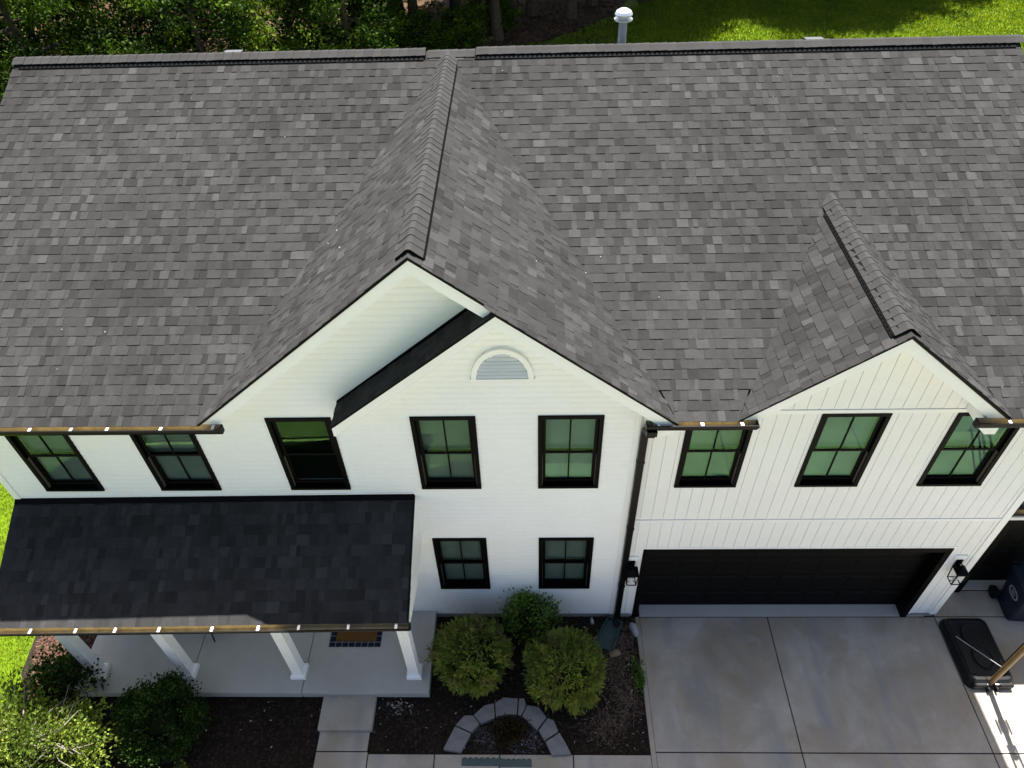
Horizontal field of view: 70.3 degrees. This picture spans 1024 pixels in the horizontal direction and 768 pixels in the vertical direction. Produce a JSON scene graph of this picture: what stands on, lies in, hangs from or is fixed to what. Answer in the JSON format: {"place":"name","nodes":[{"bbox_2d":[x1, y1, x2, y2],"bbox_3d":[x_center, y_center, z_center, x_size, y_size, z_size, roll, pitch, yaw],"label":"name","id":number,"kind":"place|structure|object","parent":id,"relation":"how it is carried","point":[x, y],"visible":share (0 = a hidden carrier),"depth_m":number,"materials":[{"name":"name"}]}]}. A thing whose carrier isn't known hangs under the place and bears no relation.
{"place":"outdoors","nodes":[
{"label":"outdoors","id":0,"kind":"place"},
{"bbox_2d":[0,482,31,702],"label":"grass","id":1,"kind":"structure","parent":0,"point":[6,514],"depth_m":13.69,"materials":[{"name":"green plant"}]},
{"bbox_2d":[1,0,626,60],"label":"woodland floor","id":2,"kind":"structure","parent":0,"point":[592,17],"depth_m":37.52,"materials":[{"name":"brown plant"}]},
{"bbox_2d":[0,0,102,80],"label":"tree","id":3,"kind":"object","parent":2,"relation":"on","point":[45,30],"visible":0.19,"depth_m":29.66,"materials":[{"name":"green plant"}]},
{"bbox_2d":[6,0,131,43],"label":"tree","id":4,"kind":"object","parent":2,"relation":"on","point":[84,7],"visible":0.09,"depth_m":34.40,"materials":[{"name":"green plant"}]},
{"bbox_2d":[74,0,266,52],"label":"tree","id":5,"kind":"object","parent":2,"relation":"on","point":[136,14],"visible":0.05,"depth_m":32.60,"materials":[{"name":"green plant"}]},
{"bbox_2d":[294,0,406,35],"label":"tree","id":6,"kind":"object","parent":2,"relation":"on","point":[348,3],"visible":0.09,"depth_m":34.81,"materials":[{"name":"green plant"}]},
{"bbox_2d":[392,0,405,16],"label":"tree","id":7,"kind":"object","parent":2,"relation":"on","point":[402,4],"visible":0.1,"depth_m":37.24,"materials":[{"name":"green plant"}]},
{"bbox_2d":[407,0,421,43],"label":"tree","id":8,"kind":"object","parent":2,"relation":"on","point":[413,3],"visible":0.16,"depth_m":33.45,"materials":[{"name":"brown plant"}]},
{"bbox_2d":[254,0,618,51],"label":"fallen leaves","id":9,"kind":"object","parent":2,"relation":"on","point":[559,5],"visible":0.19,"depth_m":36.77,"materials":[{"name":"brown plant"}]},
{"bbox_2d":[449,0,462,29],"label":"tree","id":10,"kind":"object","parent":2,"relation":"on","point":[453,3],"depth_m":35.33,"materials":[{"name":"green plant"}]},
{"bbox_2d":[431,0,493,48],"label":"bush","id":11,"kind":"object","parent":2,"relation":"on","point":[472,37],"visible":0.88,"depth_m":33.53,"materials":[{"name":"green plant"}]},
{"bbox_2d":[490,0,503,40],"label":"tree","id":12,"kind":"object","parent":2,"relation":"on","point":[497,33],"visible":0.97,"depth_m":34.85,"materials":[{"name":"brown plant"}]},
{"bbox_2d":[475,0,524,33],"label":"bush","id":13,"kind":"object","parent":2,"relation":"on","point":[508,17],"visible":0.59,"depth_m":35.49,"materials":[{"name":"green plant"}]},
{"bbox_2d":[525,0,538,16],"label":"tree","id":14,"kind":"object","parent":2,"relation":"on","point":[532,8],"visible":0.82,"depth_m":37.58,"materials":[{"name":"brown plant"}]},
{"bbox_2d":[564,0,577,18],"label":"tree","id":15,"kind":"object","parent":2,"relation":"on","point":[570,12],"visible":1,"depth_m":37.12,"materials":[{"name":"brown plant"}]},
{"bbox_2d":[21,616,650,767],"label":"mulch bed","id":16,"kind":"object","parent":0,"point":[432,698],"visible":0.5,"depth_m":12.41,"materials":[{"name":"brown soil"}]},
{"bbox_2d":[6,640,111,723],"bbox_3d":[-7.715,5.134,12.350,1.514,1.365,1.510,-1,44,2],"label":"dark shrub","id":17,"kind":"object","parent":16,"relation":"on","point":[55,675],"visible":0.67,"depth_m":12.26,"materials":[{"name":"green plant"}]},
{"bbox_2d":[28,635,96,716],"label":"bark chips","id":18,"kind":"object","parent":16,"relation":"on","point":[51,639],"visible":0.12,"depth_m":13.54,"materials":[{"name":"brown wood"}]},
{"bbox_2d":[0,667,124,767],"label":"lime shrub","id":19,"kind":"object","parent":16,"relation":"on","point":[23,741],"visible":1,"depth_m":10.94,"materials":[{"name":"green plant"}]},
{"bbox_2d":[107,667,213,767],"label":"round shrub","id":20,"kind":"object","parent":16,"relation":"on","point":[150,711],"visible":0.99,"depth_m":11.80,"materials":[{"name":"green plant"}]},
{"bbox_2d":[173,759,190,767],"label":"seedling","id":21,"kind":"object","parent":16,"relation":"on","point":[178,765],"visible":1,"depth_m":11.88,"materials":[{"name":"green plant"}]},
{"bbox_2d":[75,611,436,696],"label":"porch floor","id":22,"kind":"structure","parent":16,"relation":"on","point":[244,665],"depth_m":12.97,"materials":[{"name":"grey concrete"}]},
{"bbox_2d":[328,632,382,646],"bbox_3d":[-2.852,4.620,13.302,0.950,0.012,0.400,-1,44,2],"label":"plaid rug","id":23,"kind":"object","parent":22,"relation":"on","point":[333,642],"visible":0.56,"depth_m":13.20,"materials":[{"name":"fabric"}]},
{"bbox_2d":[336,632,377,640],"bbox_3d":[-2.837,4.571,13.328,0.740,0.018,0.300,-1,44,2],"label":"doormat","id":24,"kind":"object","parent":23,"relation":"on","point":[356,636],"visible":0.56,"depth_m":13.27,"materials":[{"name":"brown fabric"}]},
{"bbox_2d":[318,695,376,731],"bbox_3d":[-2.819,5.660,12.484,0.920,0.130,0.583,-1,44,2],"label":"front step","id":25,"kind":"object","parent":16,"relation":"on","point":[347,713],"visible":1,"depth_m":12.42,"materials":[{"name":"concrete"}]},
{"bbox_2d":[59,623,643,750],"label":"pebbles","id":26,"kind":"object","parent":16,"relation":"on","point":[426,710],"visible":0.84,"depth_m":12.56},
{"bbox_2d":[444,726,470,753],"bbox_3d":[-0.910,5.977,12.121,0.301,0.128,0.407,17,48,19],"label":"edging stone","id":27,"kind":"object","parent":16,"relation":"on","point":[458,740],"visible":1,"depth_m":12.08,"materials":[{"name":"grey stone"}]},
{"bbox_2d":[456,715,478,733],"bbox_3d":[-0.741,5.777,12.312,0.287,0.124,0.308,32,54,30],"label":"edging stone","id":28,"kind":"object","parent":16,"relation":"on","point":[469,724],"visible":1,"depth_m":12.27,"materials":[{"name":"grey stone"}]},
{"bbox_2d":[424,611,514,699],"bbox_3d":[-0.702,4.593,12.540,1.487,1.508,1.502,-32,52,-27],"label":"bush","id":29,"kind":"object","parent":16,"relation":"on","point":[467,648],"visible":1,"depth_m":12.26,"materials":[{"name":"green plant"}]},
{"bbox_2d":[474,703,494,724],"bbox_3d":[-0.456,5.655,12.434,0.381,0.122,0.266,-15,46,-13],"label":"edging stone","id":30,"kind":"object","parent":16,"relation":"on","point":[485,714],"visible":0.93,"depth_m":12.38,"materials":[{"name":"grey stone"}]},
{"bbox_2d":[495,697,517,718],"bbox_3d":[-0.095,5.580,12.501,0.393,0.120,0.330,-1,43,2],"label":"edging stone","id":31,"kind":"object","parent":16,"relation":"on","point":[508,706],"visible":0.98,"depth_m":12.45,"materials":[{"name":"grey stone"}]},
{"bbox_2d":[468,715,547,758],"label":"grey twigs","id":32,"kind":"object","parent":16,"relation":"on","point":[485,732],"visible":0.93,"depth_m":12.13,"materials":[{"name":"plant"}]},
{"bbox_2d":[488,712,530,754],"bbox_3d":[-0.051,5.789,12.061,0.740,0.441,0.701,-1,44,2],"label":"bronze plant","id":33,"kind":"object","parent":16,"relation":"on","point":[508,731],"visible":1,"depth_m":12.06,"materials":[{"name":"brown plant"}]},
{"bbox_2d":[518,698,525,716],"bbox_3d":[0.176,5.574,12.494,0.143,0.120,0.294,-1,45,2],"label":"edging stone","id":34,"kind":"object","parent":16,"relation":"on","point":[522,706],"visible":0.97,"depth_m":12.46,"materials":[{"name":"grey stone"}]},
{"bbox_2d":[495,586,568,648],"bbox_3d":[0.365,4.126,13.065,1.352,1.389,1.133,-1,44,2],"label":"boxwood","id":35,"kind":"object","parent":16,"relation":"on","point":[526,615],"visible":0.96,"depth_m":12.98,"materials":[{"name":"green plant"}]},
{"bbox_2d":[522,705,545,730],"bbox_3d":[0.380,5.662,12.386,0.383,0.124,0.305,31,53,29],"label":"edging stone","id":36,"kind":"object","parent":16,"relation":"on","point":[536,715],"visible":0.94,"depth_m":12.32,"materials":[{"name":"grey stone"}]},
{"bbox_2d":[539,718,557,741],"bbox_3d":[0.602,5.811,12.228,0.306,0.123,0.272,-24,48,-21],"label":"edging stone","id":37,"kind":"object","parent":16,"relation":"on","point":[548,729],"visible":1,"depth_m":12.17,"materials":[{"name":"grey stone"}]},
{"bbox_2d":[546,733,570,756],"bbox_3d":[0.757,6.022,12.019,0.293,0.122,0.382,-18,47,-16],"label":"edging stone","id":38,"kind":"object","parent":16,"relation":"on","point":[556,745],"visible":1,"depth_m":11.98,"materials":[{"name":"grey stone"}]},
{"bbox_2d":[520,625,607,716],"bbox_3d":[0.891,4.785,12.309,1.535,1.484,1.500,-1,44,2],"label":"arborvitae","id":39,"kind":"object","parent":16,"relation":"on","point":[563,665],"visible":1,"depth_m":12.04,"materials":[{"name":"green plant"}]},
{"bbox_2d":[559,619,646,752],"bbox_3d":[1.567,5.249,12.772,1.608,0.079,2.458,-1,44,2],"label":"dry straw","id":40,"kind":"object","parent":16,"relation":"on","point":[624,699],"visible":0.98,"depth_m":12.62,"materials":[{"name":"brown plant"}]},
{"bbox_2d":[594,615,622,651],"bbox_3d":[1.795,4.598,13.404,0.390,0.115,0.600,19,48,20],"label":"splash block","id":41,"kind":"object","parent":16,"relation":"on","point":[608,642],"depth_m":13.40,"materials":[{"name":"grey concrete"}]},
{"bbox_2d":[609,649,620,657],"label":"rock","id":42,"kind":"object","parent":16,"relation":"on","point":[615,652],"visible":1,"depth_m":13.12,"materials":[{"name":"stone"}]},
{"bbox_2d":[629,622,638,636],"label":"rock","id":43,"kind":"object","parent":16,"relation":"on","point":[633,627],"visible":1,"depth_m":13.44,"materials":[{"name":"grey stone"}]},
{"bbox_2d":[630,651,645,696],"bbox_3d":[2.231,5.093,12.819,0.288,0.264,0.861,-1,44,2],"label":"weed","id":44,"kind":"object","parent":16,"relation":"on","point":[637,666],"visible":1,"depth_m":12.83,"materials":[{"name":"green plant"}]},
{"bbox_2d":[313,732,651,767],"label":"path","id":45,"kind":"structure","parent":0,"point":[341,749],"depth_m":11.94,"materials":[{"name":"grey concrete"}]},
{"bbox_2d":[462,757,501,765],"bbox_3d":[-0.494,6.182,11.900,0.660,0.014,0.129,-1,44,2],"label":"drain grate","id":46,"kind":"object","parent":45,"relation":"on","point":[481,761],"visible":1,"depth_m":11.89,"materials":[{"name":"green plastic"}]},
{"bbox_2d":[501,758,531,766],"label":"edging strip","id":47,"kind":"object","parent":45,"relation":"on","point":[513,762],"visible":1,"depth_m":11.86,"materials":[{"name":"green plastic"}]},
{"bbox_2d":[0,0,1023,762],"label":"lawn","id":48,"kind":"structure","parent":0,"point":[630,4],"depth_m":35.45,"materials":[{"name":"plant"}]},
{"bbox_2d":[0,51,49,100],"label":"bush","id":49,"kind":"object","parent":48,"relation":"on","point":[2,88],"depth_m":24.72,"materials":[{"name":"green plant"}]},
{"bbox_2d":[0,0,132,97],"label":"tree","id":50,"kind":"object","parent":48,"relation":"on","point":[22,48],"visible":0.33,"depth_m":25.58,"materials":[{"name":"green plant"}]},
{"bbox_2d":[53,0,270,54],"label":"tree","id":51,"kind":"object","parent":48,"relation":"on","point":[128,20],"visible":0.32,"depth_m":27.29,"materials":[{"name":"green plant"}]},
{"bbox_2d":[102,0,288,54],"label":"tree","id":52,"kind":"object","parent":48,"relation":"on","point":[244,29],"visible":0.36,"depth_m":26.29,"materials":[{"name":"green plant"}]},
{"bbox_2d":[183,0,356,51],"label":"tree","id":53,"kind":"object","parent":48,"relation":"on","point":[272,40],"visible":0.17,"depth_m":30.07,"materials":[{"name":"green plant"}]},
{"bbox_2d":[244,26,321,50],"bbox_3d":[-8.372,-12.501,29.266,4.473,3.148,3.878,10,46,12],"label":"bush","id":54,"kind":"object","parent":48,"relation":"on","point":[292,47],"visible":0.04,"depth_m":28.36,"materials":[{"name":"green plant"}]},
{"bbox_2d":[258,0,409,50],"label":"tree","id":55,"kind":"object","parent":48,"relation":"on","point":[367,25],"visible":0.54,"depth_m":28.45,"materials":[{"name":"green plant"}]},
{"bbox_2d":[300,17,380,49],"bbox_3d":[-7.262,-13.343,30.087,4.473,3.148,3.878,7,45,9],"label":"bush","id":56,"kind":"object","parent":48,"relation":"on","point":[341,45],"visible":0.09,"depth_m":29.46,"materials":[{"name":"green plant"}]},
{"bbox_2d":[331,0,423,47],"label":"bush","id":57,"kind":"object","parent":48,"relation":"on","point":[403,29],"visible":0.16,"depth_m":31.66,"materials":[{"name":"green plant"}]},
{"bbox_2d":[391,0,459,50],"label":"bush","id":58,"kind":"object","parent":48,"relation":"on","point":[429,41],"visible":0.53,"depth_m":32.33,"materials":[{"name":"green plant"}]},
{"bbox_2d":[0,7,1023,679],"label":"house","id":59,"kind":"structure","parent":48,"relation":"on","point":[348,341],"depth_m":10.64,"materials":[{"name":"white plastic"}]},
{"bbox_2d":[4,436,104,491],"bbox_3d":[-6.701,1.030,10.623,0.902,1.583,0.149,-1,44,2],"label":"window","id":60,"kind":"structure","parent":59,"relation":"in","point":[55,461],"depth_m":10.82,"materials":[{"name":"green glass"}]},
{"bbox_2d":[129,434,221,490],"bbox_3d":[-4.903,1.012,10.575,0.924,1.583,0.149,-1,44,2],"label":"window","id":61,"kind":"structure","parent":59,"relation":"in","point":[176,462],"depth_m":10.78,"materials":[{"name":"green glass"}]},
{"bbox_2d":[264,417,350,489],"bbox_3d":[-2.915,0.999,10.515,0.910,1.583,0.130,-1,44,2],"label":"window","id":62,"kind":"structure","parent":59,"relation":"in","point":[295,483],"depth_m":10.53,"materials":[{"name":"black glass"}]},
{"bbox_2d":[409,416,481,488],"bbox_3d":[-0.929,0.973,10.468,0.901,1.583,0.149,-1,44,2],"label":"window","id":63,"kind":"structure","parent":59,"relation":"in","point":[446,447],"depth_m":10.48,"materials":[{"name":"green glass"}]},
{"bbox_2d":[432,538,490,588],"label":"window","id":64,"kind":"structure","parent":59,"relation":"in","point":[462,563],"depth_m":12.53,"materials":[{"name":"green glass"}]},
{"bbox_2d":[539,537,593,588],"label":"window","id":65,"kind":"structure","parent":59,"relation":"in","point":[566,562],"depth_m":12.50,"materials":[{"name":"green glass"}]},
{"bbox_2d":[538,415,604,488],"bbox_3d":[0.823,0.948,10.429,0.902,1.583,0.171,-1,44,2],"label":"window","id":66,"kind":"structure","parent":59,"relation":"in","point":[570,455],"depth_m":10.45,"materials":[{"name":"green glass"}]},
{"bbox_2d":[625,556,638,585],"bbox_3d":[2.031,3.179,12.312,0.209,0.532,0.281,-1,44,2],"label":"wall lantern","id":67,"kind":"object","parent":59,"relation":"attached to","point":[631,573],"depth_m":12.25,"materials":[{"name":"black metal"}]},
{"bbox_2d":[674,430,752,487],"bbox_3d":[2.864,0.936,10.367,0.917,1.583,0.149,-1,44,2],"label":"window","id":68,"kind":"structure","parent":59,"relation":"in","point":[708,458],"depth_m":10.57,"materials":[{"name":"green glass"}]},
{"bbox_2d":[640,553,929,604],"bbox_3d":[4.761,3.387,13.008,4.910,2.173,0.057,-1,44,2],"label":"garage door","id":69,"kind":"structure","parent":59,"relation":"in","point":[680,578],"depth_m":13.09,"materials":[{"name":"black paint"}]},
{"bbox_2d":[794,413,892,486],"bbox_3d":[4.650,0.910,10.327,0.923,1.583,0.171,-1,44,2],"label":"window","id":70,"kind":"structure","parent":59,"relation":"in","point":[838,440],"depth_m":10.34,"materials":[{"name":"green glass"}]},
{"bbox_2d":[947,555,969,584],"bbox_3d":[7.482,3.126,12.166,0.209,0.532,0.281,-1,44,2],"label":"wall lantern","id":71,"kind":"object","parent":59,"relation":"attached to","point":[957,565],"depth_m":12.12,"materials":[{"name":"black metal"}]},
{"bbox_2d":[916,412,1019,485],"bbox_3d":[6.452,0.893,10.278,0.937,1.583,0.171,-1,44,2],"label":"window","id":72,"kind":"structure","parent":59,"relation":"in","point":[963,447],"depth_m":10.45,"materials":[{"name":"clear glass"}]},
{"bbox_2d":[970,524,1023,579],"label":"garage door","id":73,"kind":"structure","parent":59,"relation":"in","point":[997,566],"depth_m":13.42,"materials":[{"name":"black paint"}]},
{"bbox_2d":[556,0,1023,52],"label":"grass","id":74,"kind":"structure","parent":48,"relation":"on","point":[872,4],"depth_m":36.19,"materials":[{"name":"green plant"}]},
{"bbox_2d":[635,580,1023,767],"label":"driveway","id":75,"kind":"structure","parent":0,"point":[815,686],"depth_m":12.60,"materials":[{"name":"grey concrete"}]},
{"bbox_2d":[939,618,1023,691],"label":"basketball stand","id":76,"kind":"object","parent":75,"relation":"on","point":[978,659],"visible":1,"depth_m":12.77,"materials":[{"name":"black plastic"}]},
{"bbox_2d":[988,561,1023,620],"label":"wheeled bin","id":77,"kind":"object","parent":75,"relation":"on","point":[1010,597],"visible":1,"depth_m":13.18,"materials":[{"name":"blue plastic"}]}
]}

